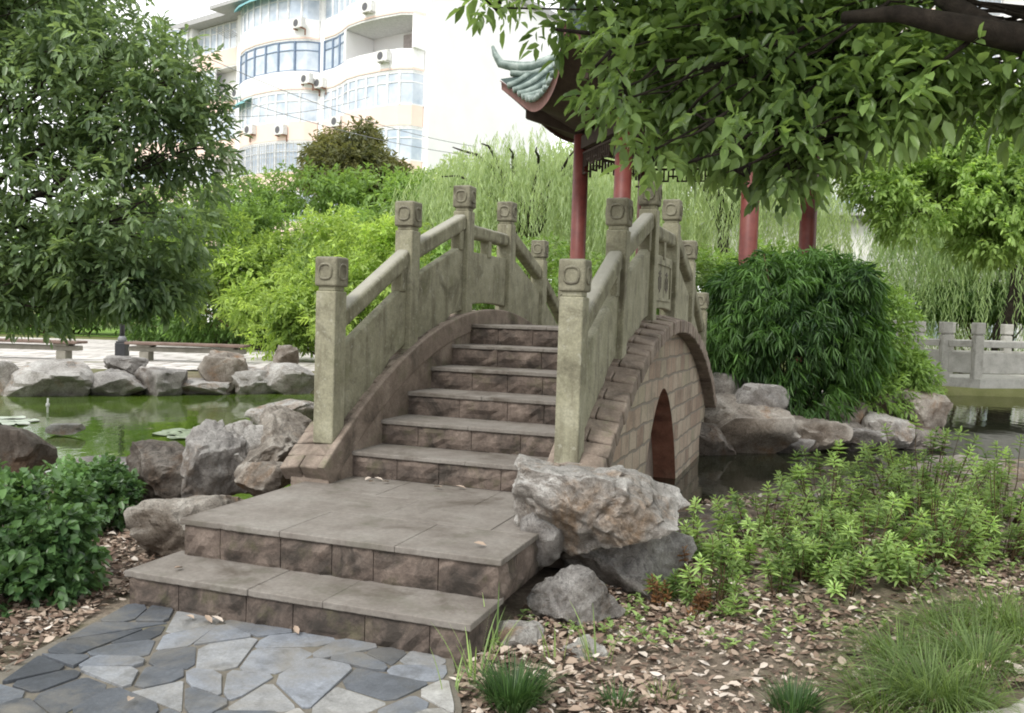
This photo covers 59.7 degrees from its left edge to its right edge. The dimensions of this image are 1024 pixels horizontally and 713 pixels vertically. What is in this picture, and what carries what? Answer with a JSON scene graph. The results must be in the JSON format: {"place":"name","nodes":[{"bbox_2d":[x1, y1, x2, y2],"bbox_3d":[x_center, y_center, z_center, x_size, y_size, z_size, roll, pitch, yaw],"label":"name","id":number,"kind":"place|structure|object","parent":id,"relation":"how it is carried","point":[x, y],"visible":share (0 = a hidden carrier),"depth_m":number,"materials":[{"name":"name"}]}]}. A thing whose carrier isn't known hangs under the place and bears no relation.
{"place":"outdoors","nodes":[
{"label":"outdoors","id":0,"kind":"place"},
{"bbox_2d":[0,337,314,370],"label":"plaza path","id":1,"kind":"structure","parent":0,"point":[95,350],"depth_m":20.55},
{"bbox_2d":[0,338,87,358],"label":"bench","id":2,"kind":"object","parent":1,"relation":"on","point":[64,350],"visible":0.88,"depth_m":18.51,"materials":[{"name":"stone"}]},
{"bbox_2d":[124,341,249,360],"bbox_3d":[-6.981,-0.076,19.228,2.544,0.420,0.490,2,3,0],"label":"bench","id":3,"kind":"object","parent":1,"relation":"on","point":[146,349],"visible":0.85,"depth_m":19.10,"materials":[{"name":"stone"}]},
{"bbox_2d":[273,345,298,363],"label":"bank rock","id":4,"kind":"object","parent":1,"relation":"on","point":[286,353],"visible":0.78,"depth_m":17.54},
{"bbox_2d":[0,324,346,337],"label":"lawn","id":5,"kind":"structure","parent":0,"point":[109,333],"depth_m":34.28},
{"bbox_2d":[115,155,491,305],"bbox_3d":[-8.436,-4.193,34.425,15.503,7.256,7.844,2,3,0],"label":"hedge","id":6,"kind":"object","parent":5,"relation":"on","point":[351,187],"visible":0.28,"depth_m":34.62,"materials":[{"name":"green plant"}]},
{"bbox_2d":[293,115,413,332],"bbox_3d":[-6.960,-5.680,39.263,5.536,9.978,5.044,2,3,0],"label":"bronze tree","id":7,"kind":"object","parent":5,"relation":"on","point":[330,148],"visible":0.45,"depth_m":38.41,"materials":[{"name":"green plant"}]},
{"bbox_2d":[0,603,461,712],"bbox_3d":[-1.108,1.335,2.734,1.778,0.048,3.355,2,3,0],"label":"stone path","id":8,"kind":"structure","parent":0,"point":[302,682],"depth_m":3.61,"materials":[{"name":"stone"}]},
{"bbox_2d":[0,0,702,301],"label":"sky","id":9,"kind":"structure","parent":0,"point":[180,11],"materials":[{"name":"white"}]},
{"bbox_2d":[0,313,1023,712],"bbox_3d":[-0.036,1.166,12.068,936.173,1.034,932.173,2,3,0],"label":"ground","id":10,"kind":"structure","parent":0,"point":[514,603],"depth_m":4.25,"materials":[{"name":"soil"}]},
{"bbox_2d":[0,360,18,395],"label":"bank rock","id":11,"kind":"object","parent":10,"relation":"on","point":[8,368],"visible":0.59,"depth_m":14.37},
{"bbox_2d":[3,359,93,396],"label":"bank rock","id":12,"kind":"object","parent":10,"relation":"on","point":[61,377],"visible":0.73,"depth_m":14.42,"materials":[{"name":"stone"}]},
{"bbox_2d":[0,459,112,617],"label":"shrub","id":13,"kind":"object","parent":10,"relation":"on","point":[53,557],"visible":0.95,"depth_m":4.37,"materials":[{"name":"green plant"}]},
{"bbox_2d":[38,451,148,531],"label":"shrub","id":14,"kind":"object","parent":10,"relation":"on","point":[113,483],"visible":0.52,"depth_m":5.81,"materials":[{"name":"green plant"}]},
{"bbox_2d":[89,368,145,395],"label":"bank rock","id":15,"kind":"object","parent":10,"relation":"on","point":[112,382],"visible":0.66,"depth_m":14.77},
{"bbox_2d":[103,355,148,373],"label":"bank rock","id":16,"kind":"object","parent":10,"relation":"on","point":[130,365],"visible":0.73,"depth_m":15.43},
{"bbox_2d":[0,0,253,349],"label":"osmanthus tree","id":17,"kind":"object","parent":10,"relation":"on","point":[91,278],"visible":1,"depth_m":8.64,"materials":[{"name":"green plant"}]},
{"bbox_2d":[126,439,185,502],"bbox_3d":[-2.451,0.896,6.332,0.538,0.609,0.472,1,3,-23],"label":"boulder","id":18,"kind":"object","parent":10,"relation":"on","point":[156,464],"visible":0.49,"depth_m":6.16,"materials":[{"name":"stone"}]},
{"bbox_2d":[134,366,187,395],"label":"bank rock","id":19,"kind":"object","parent":10,"relation":"on","point":[159,381],"visible":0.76,"depth_m":15.12,"materials":[{"name":"stone"}]},
{"bbox_2d":[123,495,243,556],"bbox_3d":[-1.910,1.038,5.408,0.716,0.455,0.500,2,3,0],"label":"boulder","id":20,"kind":"object","parent":10,"relation":"on","point":[154,525],"visible":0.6,"depth_m":5.19,"materials":[{"name":"stone"}]},
{"bbox_2d":[182,378,231,394],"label":"bank rock","id":21,"kind":"object","parent":10,"relation":"on","point":[197,386],"visible":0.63,"depth_m":15.45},
{"bbox_2d":[116,284,299,349],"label":"shrub","id":22,"kind":"object","parent":10,"relation":"on","point":[175,332],"visible":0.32,"depth_m":26.32,"materials":[{"name":"green plant"}]},
{"bbox_2d":[180,419,247,497],"bbox_3d":[-2.101,0.752,6.319,0.484,0.604,0.446,0,3,-26],"label":"boulder","id":23,"kind":"object","parent":10,"relation":"on","point":[210,464],"visible":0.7,"depth_m":6.18,"materials":[{"name":"stone"}]},
{"bbox_2d":[197,350,247,393],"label":"bank rock","id":24,"kind":"object","parent":10,"relation":"on","point":[219,366],"visible":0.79,"depth_m":15.70,"materials":[{"name":"stone"}]},
{"bbox_2d":[224,420,262,496],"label":"boulder","id":25,"kind":"object","parent":10,"relation":"on","point":[250,431],"visible":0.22,"depth_m":6.38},
{"bbox_2d":[232,367,276,394],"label":"bank rock","id":26,"kind":"object","parent":10,"relation":"on","point":[252,380],"visible":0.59,"depth_m":15.80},
{"bbox_2d":[148,199,363,349],"bbox_3d":[-7.196,-2.312,25.429,6.586,4.433,4.275,2,3,0],"label":"shrub","id":27,"kind":"object","parent":10,"relation":"on","point":[256,259],"visible":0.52,"depth_m":25.32,"materials":[{"name":"green plant"}]},
{"bbox_2d":[234,461,283,495],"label":"boulder","id":28,"kind":"object","parent":10,"relation":"on","point":[257,478],"visible":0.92,"depth_m":5.96,"materials":[{"name":"stone"}]},
{"bbox_2d":[239,405,311,489],"bbox_3d":[-1.709,0.691,6.460,0.509,0.638,0.585,3,3,16],"label":"boulder","id":29,"kind":"object","parent":10,"relation":"on","point":[284,428],"visible":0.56,"depth_m":6.40,"materials":[{"name":"stone"}]},
{"bbox_2d":[260,362,313,393],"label":"bank rock","id":30,"kind":"object","parent":10,"relation":"on","point":[289,378],"visible":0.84,"depth_m":16.00,"materials":[{"name":"stone"}]},
{"bbox_2d":[231,211,437,360],"bbox_3d":[-3.540,-1.538,20.559,5.619,3.864,4.003,2,3,0],"label":"shrub","id":31,"kind":"object","parent":10,"relation":"on","point":[291,321],"visible":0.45,"depth_m":20.49,"materials":[{"name":"green plant"}]},
{"bbox_2d":[108,0,563,321],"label":"apartment building","id":32,"kind":"structure","parent":10,"relation":"on","point":[421,67],"depth_m":53.80,"materials":[{"name":"white paint"}]},
{"bbox_2d":[198,20,237,56],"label":"window","id":33,"kind":"structure","parent":32,"relation":"in","point":[214,39],"depth_m":61.61,"materials":[{"name":"white glass"}]},
{"bbox_2d":[238,142,310,179],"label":"window","id":34,"kind":"structure","parent":32,"relation":"in","point":[272,146],"depth_m":55.33,"materials":[{"name":"white glass"}]},
{"bbox_2d":[238,91,319,134],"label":"window","id":35,"kind":"structure","parent":32,"relation":"in","point":[283,102],"depth_m":54.95,"materials":[{"name":"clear glass"}]},
{"bbox_2d":[239,41,320,87],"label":"window","id":36,"kind":"structure","parent":32,"relation":"in","point":[289,55],"depth_m":54.80,"materials":[{"name":"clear glass"}]},
{"bbox_2d":[240,0,321,42],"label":"window","id":37,"kind":"structure","parent":32,"relation":"in","point":[256,13],"depth_m":54.90,"materials":[{"name":"white glass"}]},
{"bbox_2d":[323,32,343,70],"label":"window","id":38,"kind":"structure","parent":32,"relation":"in","point":[333,49],"depth_m":53.57,"materials":[{"name":"blue glass"}]},
{"bbox_2d":[324,0,362,19],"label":"window","id":39,"kind":"structure","parent":32,"relation":"in","point":[332,8],"depth_m":53.44,"materials":[{"name":"white glass"}]},
{"bbox_2d":[322,71,424,121],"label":"window","id":40,"kind":"structure","parent":32,"relation":"in","point":[400,87],"depth_m":50.01,"materials":[{"name":"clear glass"}]},
{"bbox_2d":[349,127,423,161],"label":"window","id":41,"kind":"structure","parent":32,"relation":"in","point":[397,136],"depth_m":49.41,"materials":[{"name":"white glass"}]},
{"bbox_2d":[204,193,479,289],"bbox_3d":[-5.599,-2.754,29.271,10.539,5.054,3.396,2,3,13],"label":"shrub","id":42,"kind":"object","parent":10,"relation":"on","point":[261,219],"visible":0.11,"depth_m":29.15,"materials":[{"name":"green plant"}]},
{"bbox_2d":[124,181,716,664],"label":"stone bridge","id":43,"kind":"structure","parent":10,"relation":"on","point":[432,389],"depth_m":5.96,"materials":[{"name":"stone"}]},
{"bbox_2d":[433,608,520,684],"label":"wild grass","id":44,"kind":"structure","parent":10,"relation":"on","point":[470,665],"depth_m":3.67,"materials":[{"name":"green plant"}]},
{"bbox_2d":[0,492,1023,712],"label":"fallen leaves","id":45,"kind":"object","parent":10,"relation":"on","point":[737,624],"visible":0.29,"depth_m":4.15,"materials":[{"name":"brown plant"}]},
{"bbox_2d":[453,647,571,712],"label":"grass tuft","id":46,"kind":"object","parent":10,"relation":"on","point":[519,696],"visible":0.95,"depth_m":3.39,"materials":[{"name":"plant"}]},
{"bbox_2d":[420,231,604,324],"bbox_3d":[0.266,-1.593,23.965,6.966,3.607,4.056,2,3,0],"label":"shrub","id":47,"kind":"object","parent":10,"relation":"on","point":[560,250],"visible":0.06,"depth_m":23.53,"materials":[{"name":"green plant"}]},
{"bbox_2d":[388,124,637,276],"bbox_3d":[0.457,-4.027,30.964,10.043,8.106,7.618,2,3,0],"label":"willow tree","id":48,"kind":"object","parent":10,"relation":"on","point":[555,180],"visible":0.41,"depth_m":29.16,"materials":[{"name":"green plant"}]},
{"bbox_2d":[494,620,544,650],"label":"boulder","id":49,"kind":"object","parent":10,"relation":"on","point":[523,633],"visible":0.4,"depth_m":4.09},
{"bbox_2d":[520,512,563,566],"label":"boulder","id":50,"kind":"object","parent":10,"relation":"on","point":[549,541],"visible":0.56,"depth_m":4.66,"materials":[{"name":"stone"}]},
{"bbox_2d":[526,564,626,625],"bbox_3d":[0.312,1.201,4.497,0.434,0.333,0.361,0,3,-37],"label":"boulder","id":51,"kind":"object","parent":10,"relation":"on","point":[583,589],"visible":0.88,"depth_m":4.37,"materials":[{"name":"stone"}]},
{"bbox_2d":[561,634,608,660],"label":"boulder","id":52,"kind":"object","parent":10,"relation":"on","point":[600,649],"visible":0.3,"depth_m":3.92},
{"bbox_2d":[473,140,706,309],"bbox_3d":[3.482,-4.788,37.786,10.692,9.212,7.462,2,3,0],"label":"willow tree","id":53,"kind":"object","parent":10,"relation":"on","point":[690,233],"visible":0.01,"depth_m":36.92,"materials":[{"name":"green plant"}]},
{"bbox_2d":[592,677,646,712],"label":"grass tuft","id":54,"kind":"object","parent":10,"relation":"on","point":[620,693],"visible":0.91,"depth_m":3.44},
{"bbox_2d":[560,531,696,600],"bbox_3d":[0.606,1.129,5.058,0.876,0.589,0.600,2,3,0],"label":"boulder","id":55,"kind":"object","parent":10,"relation":"on","point":[627,568],"visible":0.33,"depth_m":4.85,"materials":[{"name":"stone"}]},
{"bbox_2d":[512,454,689,555],"bbox_3d":[0.481,0.823,4.784,0.974,0.512,0.569,2,3,0],"label":"boulder","id":56,"kind":"object","parent":55,"relation":"on","point":[585,509],"visible":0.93,"depth_m":4.59,"materials":[{"name":"stone"}]},
{"bbox_2d":[643,573,672,609],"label":"azalea plant","id":57,"kind":"object","parent":10,"relation":"on","point":[656,596],"visible":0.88,"depth_m":4.66,"materials":[{"name":"brown plant"}]},
{"bbox_2d":[636,568,693,601],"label":"azalea plant","id":58,"kind":"object","parent":10,"relation":"on","point":[674,579],"visible":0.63,"depth_m":4.73,"materials":[{"name":"green plant"}]},
{"bbox_2d":[684,586,713,619],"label":"azalea plant","id":59,"kind":"object","parent":10,"relation":"on","point":[699,598],"visible":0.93,"depth_m":4.51,"materials":[{"name":"brown plant"}]},
{"bbox_2d":[491,2,921,391],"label":"pavilion","id":60,"kind":"structure","parent":10,"relation":"on","point":[531,91],"depth_m":16.50,"materials":[{"name":"wood"}]},
{"bbox_2d":[679,496,736,562],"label":"azalea plant","id":61,"kind":"object","parent":10,"relation":"on","point":[693,532],"visible":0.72,"depth_m":5.45,"materials":[{"name":"green plant"}]},
{"bbox_2d":[677,533,749,608],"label":"azalea plant","id":62,"kind":"object","parent":10,"relation":"on","point":[689,593],"visible":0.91,"depth_m":4.63,"materials":[{"name":"green plant"}]},
{"bbox_2d":[699,422,735,455],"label":"bank rock","id":63,"kind":"object","parent":10,"relation":"on","point":[712,440],"visible":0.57,"depth_m":10.32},
{"bbox_2d":[677,506,757,536],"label":"boulder","id":64,"kind":"object","parent":10,"relation":"on","point":[706,515],"visible":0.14,"depth_m":6.26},
{"bbox_2d":[586,158,862,291],"bbox_3d":[6.482,-4.029,27.811,8.640,8.817,8.177,2,3,0],"label":"willow tree","id":65,"kind":"object","parent":10,"relation":"on","point":[723,221],"visible":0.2,"depth_m":26.17,"materials":[{"name":"green plant"}]},
{"bbox_2d":[656,234,798,314],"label":"shrub","id":66,"kind":"object","parent":10,"relation":"on","point":[709,263],"visible":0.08,"depth_m":21.91,"materials":[{"name":"green plant"}]},
{"bbox_2d":[698,524,761,575],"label":"azalea plant","id":67,"kind":"object","parent":10,"relation":"on","point":[751,548],"visible":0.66,"depth_m":5.22,"materials":[{"name":"green plant"}]},
{"bbox_2d":[711,580,749,620],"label":"azalea plant","id":68,"kind":"object","parent":10,"relation":"on","point":[727,610],"visible":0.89,"depth_m":4.49,"materials":[{"name":"green plant"}]},
{"bbox_2d":[445,0,1023,226],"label":"overhanging tree","id":69,"kind":"object","parent":10,"relation":"on","point":[769,93],"visible":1,"depth_m":4.72,"materials":[{"name":"green plant"}]},
{"bbox_2d":[704,393,800,452],"bbox_3d":[2.789,0.877,10.749,1.280,0.844,0.806,2,3,0],"label":"bank rock","id":70,"kind":"object","parent":10,"relation":"on","point":[745,428],"visible":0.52,"depth_m":10.47,"materials":[{"name":"stone"}]},
{"bbox_2d":[735,383,789,408],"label":"bank rock","id":71,"kind":"object","parent":70,"relation":"on","point":[757,394],"visible":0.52,"depth_m":10.67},
{"bbox_2d":[712,372,738,393],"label":"bank rock","id":72,"kind":"object","parent":71,"relation":"on","point":[724,383],"visible":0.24,"depth_m":11.13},
{"bbox_2d":[486,492,1023,657],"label":"ground cover","id":73,"kind":"object","parent":10,"relation":"on","point":[643,629],"visible":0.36,"depth_m":4.44,"materials":[{"name":"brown plant"}]},
{"bbox_2d":[706,477,818,550],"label":"azalea plant","id":74,"kind":"object","parent":10,"relation":"on","point":[760,524],"visible":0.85,"depth_m":5.73,"materials":[{"name":"green plant"}]},
{"bbox_2d":[755,550,800,596],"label":"azalea plant","id":75,"kind":"object","parent":10,"relation":"on","point":[778,563],"visible":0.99,"depth_m":4.80,"materials":[{"name":"green plant"}]},
{"bbox_2d":[752,668,846,712],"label":"grass tuft","id":76,"kind":"object","parent":10,"relation":"on","point":[792,697],"visible":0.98,"depth_m":3.48,"materials":[{"name":"plant"}]},
{"bbox_2d":[700,243,903,422],"bbox_3d":[3.633,-0.139,11.614,2.862,2.635,2.028,2,3,0],"label":"bamboo clump","id":77,"kind":"object","parent":10,"relation":"on","point":[812,308],"visible":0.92,"depth_m":11.08,"materials":[{"name":"green plant"}]},
{"bbox_2d":[757,508,854,585],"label":"azalea plant","id":78,"kind":"object","parent":10,"relation":"on","point":[807,559],"visible":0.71,"depth_m":4.98,"materials":[{"name":"green plant"}]},
{"bbox_2d":[792,415,852,451],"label":"bank rock","id":79,"kind":"object","parent":10,"relation":"on","point":[824,433],"visible":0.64,"depth_m":10.74,"materials":[{"name":"stone"}]},
{"bbox_2d":[773,439,899,532],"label":"azalea plant","id":80,"kind":"object","parent":10,"relation":"on","point":[797,474],"visible":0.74,"depth_m":6.04,"materials":[{"name":"green plant"}]},
{"bbox_2d":[803,397,870,424],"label":"bank rock","id":81,"kind":"object","parent":10,"relation":"on","point":[859,415],"visible":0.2,"depth_m":11.43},
{"bbox_2d":[809,544,882,598],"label":"azalea plant","id":82,"kind":"object","parent":10,"relation":"on","point":[836,584],"visible":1,"depth_m":4.76,"materials":[{"name":"green plant"}]},
{"bbox_2d":[789,487,932,578],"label":"azalea plant","id":83,"kind":"object","parent":10,"relation":"on","point":[847,544],"visible":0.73,"depth_m":5.09,"materials":[{"name":"green plant"}]},
{"bbox_2d":[780,651,948,712],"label":"grass tuft","id":84,"kind":"object","parent":10,"relation":"on","point":[868,699],"visible":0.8,"depth_m":3.52,"materials":[{"name":"plant"}]},
{"bbox_2d":[844,428,885,450],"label":"bank rock","id":85,"kind":"object","parent":10,"relation":"on","point":[864,435],"visible":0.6,"depth_m":10.94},
{"bbox_2d":[831,439,939,502],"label":"azalea plant","id":86,"kind":"object","parent":10,"relation":"on","point":[862,471],"visible":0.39,"depth_m":7.05,"materials":[{"name":"green plant"}]},
{"bbox_2d":[822,254,948,420],"bbox_3d":[5.019,-0.121,12.115,1.922,2.564,1.678,2,3,0],"label":"shrub","id":87,"kind":"object","parent":10,"relation":"on","point":[911,366],"visible":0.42,"depth_m":11.90,"materials":[{"name":"green plant"}]},
{"bbox_2d":[799,608,976,696],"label":"grass tuft","id":88,"kind":"object","parent":10,"relation":"on","point":[879,643],"visible":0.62,"depth_m":4.03,"materials":[{"name":"plant"}]},
{"bbox_2d":[861,410,916,448],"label":"bank rock","id":89,"kind":"object","parent":10,"relation":"on","point":[904,435],"visible":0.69,"depth_m":11.26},
{"bbox_2d":[869,531,947,589],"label":"azalea plant","id":90,"kind":"object","parent":10,"relation":"on","point":[899,567],"visible":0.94,"depth_m":4.84,"materials":[{"name":"green plant"}]},
{"bbox_2d":[807,618,1017,712],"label":"grass tuft","id":91,"kind":"object","parent":10,"relation":"on","point":[925,693],"visible":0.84,"depth_m":3.56,"materials":[{"name":"plant"}]},
{"bbox_2d":[894,388,952,427],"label":"bank rock","id":92,"kind":"object","parent":10,"relation":"on","point":[936,409],"visible":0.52,"depth_m":11.67,"materials":[{"name":"stone"}]},
{"bbox_2d":[900,425,950,449],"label":"bank rock","id":93,"kind":"object","parent":10,"relation":"on","point":[920,438],"visible":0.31,"depth_m":11.36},
{"bbox_2d":[831,82,1023,273],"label":"yellow green tree","id":94,"kind":"object","parent":10,"relation":"on","point":[983,227],"visible":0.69,"depth_m":13.90,"materials":[{"name":"green plant"}]},
{"bbox_2d":[832,635,1023,712],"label":"grass tuft","id":95,"kind":"object","parent":10,"relation":"on","point":[973,704],"visible":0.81,"depth_m":3.50,"materials":[{"name":"plant"}]},
{"bbox_2d":[850,415,1005,530],"bbox_3d":[2.889,0.804,6.243,0.990,0.796,0.750,3,3,27],"label":"azalea plant","id":96,"kind":"object","parent":10,"relation":"on","point":[905,485],"visible":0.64,"depth_m":6.18,"materials":[{"name":"green plant"}]},
{"bbox_2d":[868,481,1003,575],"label":"azalea plant","id":97,"kind":"object","parent":10,"relation":"on","point":[980,548],"visible":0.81,"depth_m":5.30,"materials":[{"name":"green plant"}]},
{"bbox_2d":[852,580,1023,663],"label":"grass tuft","id":98,"kind":"object","parent":10,"relation":"on","point":[935,612],"visible":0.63,"depth_m":4.32,"materials":[{"name":"plant"}]},
{"bbox_2d":[858,197,1023,350],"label":"willow tree","id":99,"kind":"object","parent":10,"relation":"on","point":[1011,311],"visible":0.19,"depth_m":21.86,"materials":[{"name":"green plant"}]},
{"bbox_2d":[863,598,1023,709],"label":"grass tuft","id":100,"kind":"object","parent":10,"relation":"on","point":[996,656],"visible":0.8,"depth_m":3.90,"materials":[{"name":"plant"}]},
{"bbox_2d":[875,568,1023,647],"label":"grass tuft","id":101,"kind":"object","parent":10,"relation":"on","point":[991,608],"visible":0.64,"depth_m":4.54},
{"bbox_2d":[880,454,1023,480],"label":"boulder","id":102,"kind":"object","parent":10,"relation":"on","point":[1020,468],"visible":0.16,"depth_m":9.04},
{"bbox_2d":[896,278,1023,373],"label":"shrub","id":103,"kind":"object","parent":10,"relation":"on","point":[994,308],"visible":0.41,"depth_m":23.45,"materials":[{"name":"green plant"}]},
{"bbox_2d":[900,580,1023,660],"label":"grass tuft","id":104,"kind":"object","parent":10,"relation":"on","point":[998,612],"visible":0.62,"depth_m":4.33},
{"bbox_2d":[910,240,1022,350],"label":"willow tree","id":105,"kind":"object","parent":10,"relation":"on","point":[994,320],"visible":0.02,"depth_m":24.86,"materials":[{"name":"green plant"}]},
{"bbox_2d":[938,434,1023,523],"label":"azalea plant","id":106,"kind":"object","parent":10,"relation":"on","point":[1016,502],"visible":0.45,"depth_m":6.89,"materials":[{"name":"green plant"}]},
{"bbox_2d":[941,459,1023,561],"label":"azalea plant","id":107,"kind":"object","parent":10,"relation":"on","point":[1018,543],"visible":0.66,"depth_m":5.55,"materials":[{"name":"green plant"}]},
{"bbox_2d":[0,393,1023,509],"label":"water","id":108,"kind":"structure","parent":0,"point":[116,426],"depth_m":11.81,"materials":[{"name":"liquid"}]},
{"bbox_2d":[0,424,57,472],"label":"boulder","id":109,"kind":"object","parent":108,"relation":"on","point":[21,447],"visible":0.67,"depth_m":7.32,"materials":[{"name":"stone"}]},
{"bbox_2d":[45,423,85,434],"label":"boulder","id":110,"kind":"object","parent":108,"relation":"on","point":[63,428],"visible":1,"depth_m":10.26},
{"bbox_2d":[245,399,313,424],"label":"boulder","id":111,"kind":"object","parent":108,"relation":"on","point":[305,407],"visible":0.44,"depth_m":8.51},
{"bbox_2d":[889,320,1023,388],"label":"footbridge","id":112,"kind":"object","parent":108,"relation":"on","point":[1003,367],"visible":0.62,"depth_m":17.22,"materials":[{"name":"stone"}]},
{"bbox_2d":[699,210,1023,356],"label":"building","id":113,"kind":"structure","parent":0,"point":[853,236],"depth_m":32.81,"materials":[{"name":"white glass"}]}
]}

